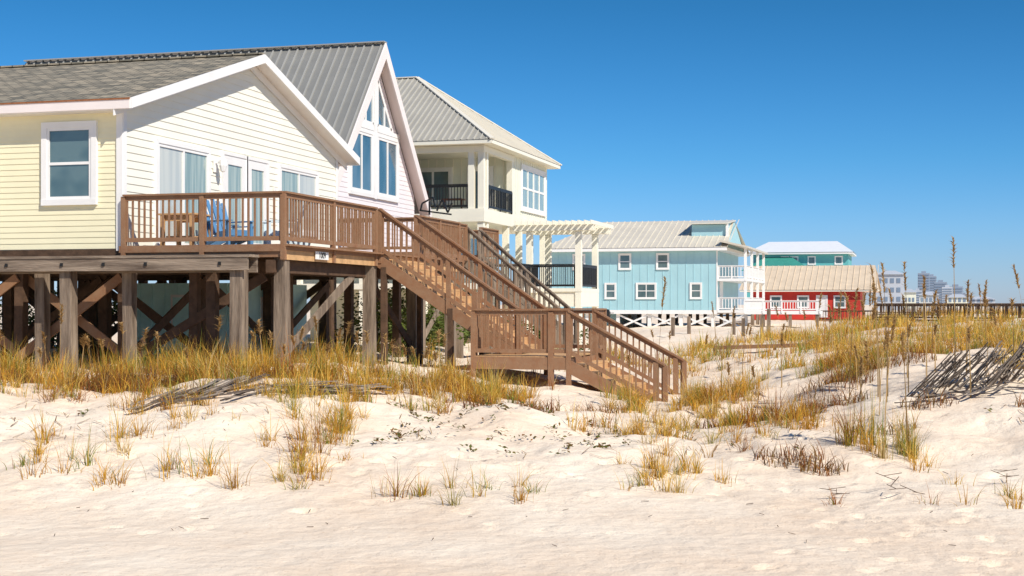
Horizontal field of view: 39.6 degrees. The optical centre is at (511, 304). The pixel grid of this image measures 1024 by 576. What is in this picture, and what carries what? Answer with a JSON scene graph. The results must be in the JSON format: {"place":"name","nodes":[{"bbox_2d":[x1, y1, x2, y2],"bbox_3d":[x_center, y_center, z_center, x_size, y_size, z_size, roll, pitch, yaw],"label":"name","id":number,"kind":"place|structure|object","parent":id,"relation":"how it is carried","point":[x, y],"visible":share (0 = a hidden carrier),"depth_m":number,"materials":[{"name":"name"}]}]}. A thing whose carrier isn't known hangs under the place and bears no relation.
{"place":"outdoors","nodes":[
{"label":"outdoors","id":0,"kind":"place"},
{"bbox_2d":[112,300,117,326],"bbox_3d":[-11.668,0.662,48.312,4.241,2.161,3.755,0,0,16],"label":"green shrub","id":1,"kind":"object","parent":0,"point":[114,309],"visible":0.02,"depth_m":47.15,"materials":[{"name":"green plant"}]},
{"bbox_2d":[0,305,1023,575],"bbox_3d":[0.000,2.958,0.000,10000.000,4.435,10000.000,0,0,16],"label":"sand","id":2,"kind":"structure","parent":0,"point":[262,523],"depth_m":18.25,"materials":[{"name":"white sand"}]},
{"bbox_2d":[0,287,117,347],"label":"green shrub","id":3,"kind":"object","parent":2,"relation":"on","point":[30,318],"visible":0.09,"depth_m":51.28,"materials":[{"name":"green plant"}]},
{"bbox_2d":[0,273,333,367],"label":"pilings","id":4,"kind":"object","parent":2,"relation":"on","point":[97,294],"visible":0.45,"depth_m":34.96,"materials":[{"name":"brown wood"}]},
{"bbox_2d":[0,70,337,256],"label":"walls","id":5,"kind":"structure","parent":4,"relation":"on","point":[248,113],"depth_m":31.30,"materials":[{"name":"white wood"}]},
{"bbox_2d":[0,52,359,169],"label":"roof","id":6,"kind":"structure","parent":5,"relation":"on","point":[115,87],"depth_m":34.38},
{"bbox_2d":[41,120,318,244],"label":"windows and doors","id":7,"kind":"structure","parent":5,"relation":"attached to","point":[69,162],"depth_m":32.48,"materials":[{"name":"white glass"}]},
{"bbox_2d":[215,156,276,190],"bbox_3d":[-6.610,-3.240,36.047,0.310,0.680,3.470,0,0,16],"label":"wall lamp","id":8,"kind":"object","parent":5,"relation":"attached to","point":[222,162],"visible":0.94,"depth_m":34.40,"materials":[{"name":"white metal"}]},
{"bbox_2d":[137,283,306,357],"bbox_3d":[-8.042,0.825,39.029,3.270,2.750,4.470,0,0,16],"label":"teal storage room","id":9,"kind":"object","parent":2,"relation":"on","point":[162,299],"visible":0.23,"depth_m":37.15,"materials":[{"name":"teal paint"}]},
{"bbox_2d":[0,191,461,370],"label":"wooden deck","id":10,"kind":"structure","parent":2,"relation":"on","point":[283,262],"depth_m":30.25,"materials":[{"name":"brown wood"}]},
{"bbox_2d":[158,213,209,244],"bbox_3d":[-7.123,-1.607,31.021,0.900,0.715,0.820,0,0,16],"label":"wooden table","id":11,"kind":"object","parent":10,"relation":"on","point":[183,221],"visible":0.59,"depth_m":30.73,"materials":[{"name":"brown wood"}]},
{"bbox_2d":[206,199,253,244],"bbox_3d":[-6.249,-1.774,31.132,0.980,1.120,0.760,0,0,37],"label":"adirondack chair","id":12,"kind":"object","parent":10,"relation":"on","point":[239,232],"visible":0.56,"depth_m":31.13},
{"bbox_2d":[207,207,253,244],"bbox_3d":[-6.593,-1.774,33.070,0.980,1.120,0.760,0,0,26],"label":"adirondack chair","id":13,"kind":"object","parent":10,"relation":"on","point":[222,242],"visible":0.08,"depth_m":32.83,"materials":[{"name":"blue wood"}]},
{"bbox_2d":[262,202,310,245],"bbox_3d":[-4.942,-1.774,31.102,0.980,1.120,0.760,0,0,-17],"label":"adirondack chair","id":14,"kind":"object","parent":10,"relation":"on","point":[276,234],"visible":0.26,"depth_m":30.89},
{"bbox_2d":[419,197,452,214],"bbox_3d":[-1.963,-2.544,36.826,0.907,0.488,0.040,0,0,16],"label":"metal ornament","id":15,"kind":"object","parent":10,"relation":"attached to","point":[438,207],"visible":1,"depth_m":36.82,"materials":[{"name":"black metal"}]},
{"bbox_2d":[126,373,390,410],"bbox_3d":[-4.242,1.456,24.200,1.325,0.502,4.820,0,0,45],"label":"fallen sand fence","id":16,"kind":"object","parent":2,"relation":"on","point":[222,387],"visible":0.65,"depth_m":23.93,"materials":[{"name":"wood"}]},
{"bbox_2d":[50,217,498,358],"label":"deck and pilings","id":17,"kind":"structure","parent":2,"relation":"on","point":[493,234],"depth_m":46.70,"materials":[{"name":"brown wood"}]},
{"bbox_2d":[338,75,413,251],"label":"walls","id":18,"kind":"structure","parent":17,"relation":"on","point":[404,207],"depth_m":49.04,"materials":[{"name":"white wood"}]},
{"bbox_2d":[24,41,431,216],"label":"roof","id":19,"kind":"structure","parent":18,"relation":"on","point":[334,84],"depth_m":47.16,"materials":[{"name":"grey metal"}]},
{"bbox_2d":[348,80,399,202],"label":"windows","id":20,"kind":"structure","parent":18,"relation":"attached to","point":[374,174],"depth_m":47.30,"materials":[{"name":"glass"}]},
{"bbox_2d":[334,288,406,352],"bbox_3d":[-4.802,0.640,49.538,3.040,2.529,4.296,0,0,-17],"label":"green shrub","id":21,"kind":"object","parent":2,"relation":"on","point":[356,321],"visible":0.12,"depth_m":49.15,"materials":[{"name":"green plant"}]},
{"bbox_2d":[361,282,468,356],"bbox_3d":[-3.135,0.488,45.462,2.577,2.528,3.263,0,0,-44],"label":"green shrub","id":22,"kind":"object","parent":2,"relation":"on","point":[429,335],"visible":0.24,"depth_m":45.26,"materials":[{"name":"green plant"}]},
{"bbox_2d":[297,145,546,341],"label":"walls","id":23,"kind":"structure","parent":2,"relation":"on","point":[459,159],"depth_m":64.29,"materials":[{"name":"beige paint"}]},
{"bbox_2d":[426,191,464,208],"bbox_3d":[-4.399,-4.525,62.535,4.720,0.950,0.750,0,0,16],"label":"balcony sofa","id":24,"kind":"object","parent":23,"relation":"on","point":[450,200],"visible":0.12,"depth_m":61.84,"materials":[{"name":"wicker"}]},
{"bbox_2d":[425,184,512,214],"bbox_3d":[-3.509,-4.499,61.494,8.316,1.212,3.398,0,0,-16],"label":"balcony railing","id":25,"kind":"object","parent":23,"relation":"on","point":[493,197],"visible":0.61,"depth_m":60.94,"materials":[{"name":"black metal"}]},
{"bbox_2d":[396,76,561,168],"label":"roof","id":26,"kind":"structure","parent":23,"relation":"on","point":[435,116],"depth_m":62.85,"materials":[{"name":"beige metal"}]},
{"bbox_2d":[420,164,545,278],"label":"windows","id":27,"kind":"structure","parent":23,"relation":"attached to","point":[532,190],"depth_m":66.05,"materials":[{"name":"white glass"}]},
{"bbox_2d":[426,305,470,345],"bbox_3d":[-2.830,0.766,56.931,4.558,1.982,2.703,0,0,16],"label":"green shrub","id":28,"kind":"object","parent":2,"relation":"on","point":[464,329],"visible":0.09,"depth_m":56.45,"materials":[{"name":"green plant"}]},
{"bbox_2d":[0,305,1023,508],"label":"dune grass","id":29,"kind":"structure","parent":2,"relation":"on","point":[227,365],"depth_m":25.70,"materials":[{"name":"yellow plant"}]},
{"bbox_2d":[0,236,1023,455],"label":"sea oats","id":30,"kind":"object","parent":2,"relation":"on","point":[85,338],"visible":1,"depth_m":27.00,"materials":[{"name":"yellow plant"}]},
{"bbox_2d":[0,341,1023,475],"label":"dry twig shrubs","id":31,"kind":"object","parent":2,"relation":"on","point":[804,464],"visible":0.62,"depth_m":25.61,"materials":[{"name":"brown plant"}]},
{"bbox_2d":[1,348,1022,461],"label":"dead straw litter","id":32,"kind":"object","parent":2,"relation":"on","point":[470,428],"visible":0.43,"depth_m":22.48,"materials":[{"name":"beige plant"}]},
{"bbox_2d":[483,263,556,336],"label":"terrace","id":33,"kind":"structure","parent":2,"relation":"on","point":[532,269],"depth_m":60.67,"materials":[{"name":"white wood"}]},
{"bbox_2d":[464,227,576,348],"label":"wooden staircase","id":34,"kind":"structure","parent":2,"relation":"on","point":[517,274],"depth_m":47.10,"materials":[{"name":"brown wood"}]},
{"bbox_2d":[54,400,1018,545],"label":"driftwood twigs","id":35,"kind":"object","parent":2,"relation":"on","point":[748,503],"visible":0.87,"depth_m":18.02,"materials":[{"name":"brown wood"}]},
{"bbox_2d":[507,317,589,350],"bbox_3d":[0.914,1.136,52.562,2.584,1.496,4.600,0,0,42],"label":"green shrub","id":36,"kind":"object","parent":2,"relation":"on","point":[580,335],"visible":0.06,"depth_m":53.05,"materials":[{"name":"green plant"}]},
{"bbox_2d":[78,380,1023,453],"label":"beach vine","id":37,"kind":"object","parent":2,"relation":"on","point":[400,435],"visible":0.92,"depth_m":22.53,"materials":[{"name":"green plant"}]},
{"bbox_2d":[513,220,613,344],"bbox_3d":[2.289,-0.610,63.527,3.610,6.020,4.700,0,0,16],"label":"pergola","id":38,"kind":"object","parent":2,"relation":"on","point":[578,295],"visible":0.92,"depth_m":61.96,"materials":[{"name":"white wood"}]},
{"bbox_2d":[552,251,737,313],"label":"walls","id":39,"kind":"structure","parent":2,"relation":"on","point":[686,268],"depth_m":111.29,"materials":[{"name":"teal wood"}]},
{"bbox_2d":[572,253,701,298],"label":"windows","id":40,"kind":"structure","parent":39,"relation":"attached to","point":[646,291],"depth_m":111.35,"materials":[{"name":"white glass"}]},
{"bbox_2d":[552,220,767,256],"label":"roof","id":41,"kind":"structure","parent":39,"relation":"on","point":[724,236],"depth_m":112.94,"materials":[{"name":"beige metal"}]},
{"bbox_2d":[557,247,822,327],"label":"porch and pilings","id":42,"kind":"object","parent":2,"relation":"on","point":[757,304],"visible":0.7,"depth_m":110.41,"materials":[{"name":"white wood"}]},
{"bbox_2d":[671,309,770,335],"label":"weathered posts","id":43,"kind":"object","parent":2,"relation":"on","point":[733,324],"visible":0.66,"depth_m":79.23,"materials":[{"name":"brown wood"}]},
{"bbox_2d":[741,241,855,296],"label":"teal house","id":44,"kind":"structure","parent":2,"relation":"on","point":[823,253],"depth_m":216.06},
{"bbox_2d":[753,291,861,319],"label":"walls","id":45,"kind":"structure","parent":2,"relation":"on","point":[831,299],"depth_m":143.23,"materials":[{"name":"red wood"}]},
{"bbox_2d":[739,265,881,291],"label":"roof","id":46,"kind":"structure","parent":45,"relation":"on","point":[838,278],"depth_m":145.24,"materials":[{"name":"beige metal"}]},
{"bbox_2d":[819,292,877,321],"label":"porch","id":47,"kind":"object","parent":2,"relation":"on","point":[857,311],"visible":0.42,"depth_m":139.01,"materials":[{"name":"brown wood"}]},
{"bbox_2d":[713,338,1009,351],"bbox_3d":[10.946,2.165,43.674,10.075,2.471,0.187,0,0,27],"label":"timber rail","id":48,"kind":"object","parent":2,"relation":"on","point":[755,346],"visible":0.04,"depth_m":45.10,"materials":[{"name":"brown wood"}]},
{"bbox_2d":[916,288,922,302],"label":"distant condo tower","id":49,"kind":"structure","parent":2,"relation":"on","point":[917,295],"depth_m":1442.40,"materials":[{"name":"white concrete"}]},
{"bbox_2d":[918,271,929,291],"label":"distant condo tower","id":50,"kind":"structure","parent":2,"relation":"on","point":[920,279],"depth_m":1499.80,"materials":[{"name":"concrete"}]},
{"bbox_2d":[930,274,936,291],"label":"distant condo tower","id":51,"kind":"structure","parent":2,"relation":"on","point":[933,278],"depth_m":1654.33,"materials":[{"name":"concrete"}]},
{"bbox_2d":[876,271,996,310],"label":"distant beach houses","id":52,"kind":"structure","parent":2,"relation":"on","point":[894,282],"depth_m":400.10,"materials":[{"name":"white"}]},
{"bbox_2d":[934,280,946,302],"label":"distant condo tower","id":53,"kind":"structure","parent":2,"relation":"on","point":[939,284],"depth_m":1499.91,"materials":[{"name":"concrete"}]},
{"bbox_2d":[941,285,952,302],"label":"distant condo tower","id":54,"kind":"structure","parent":2,"relation":"on","point":[947,290],"depth_m":1396.79,"materials":[{"name":"white concrete"}]},
{"bbox_2d":[873,303,1023,320],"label":"wooden boardwalk","id":55,"kind":"structure","parent":2,"relation":"on","point":[889,307],"depth_m":94.02,"materials":[{"name":"brown wood"}]},
{"bbox_2d":[949,284,962,294],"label":"distant condo tower","id":56,"kind":"structure","parent":2,"relation":"on","point":[958,289],"depth_m":1431.71,"materials":[{"name":"concrete"}]},
{"bbox_2d":[894,340,1023,403],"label":"collapsed sand fence","id":57,"kind":"object","parent":2,"relation":"on","point":[998,374],"visible":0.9,"depth_m":25.16,"materials":[{"name":"grey wood"}]},
{"bbox_2d":[0,0,1023,304],"label":"sky","id":58,"kind":"structure","parent":0,"point":[888,131],"materials":[{"name":"blue"}]},
{"bbox_2d":[377,208,686,401],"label":"wooden staircase","id":59,"kind":"structure","parent":0,"point":[516,347],"depth_m":34.04,"materials":[{"name":"brown wood"}]}
]}

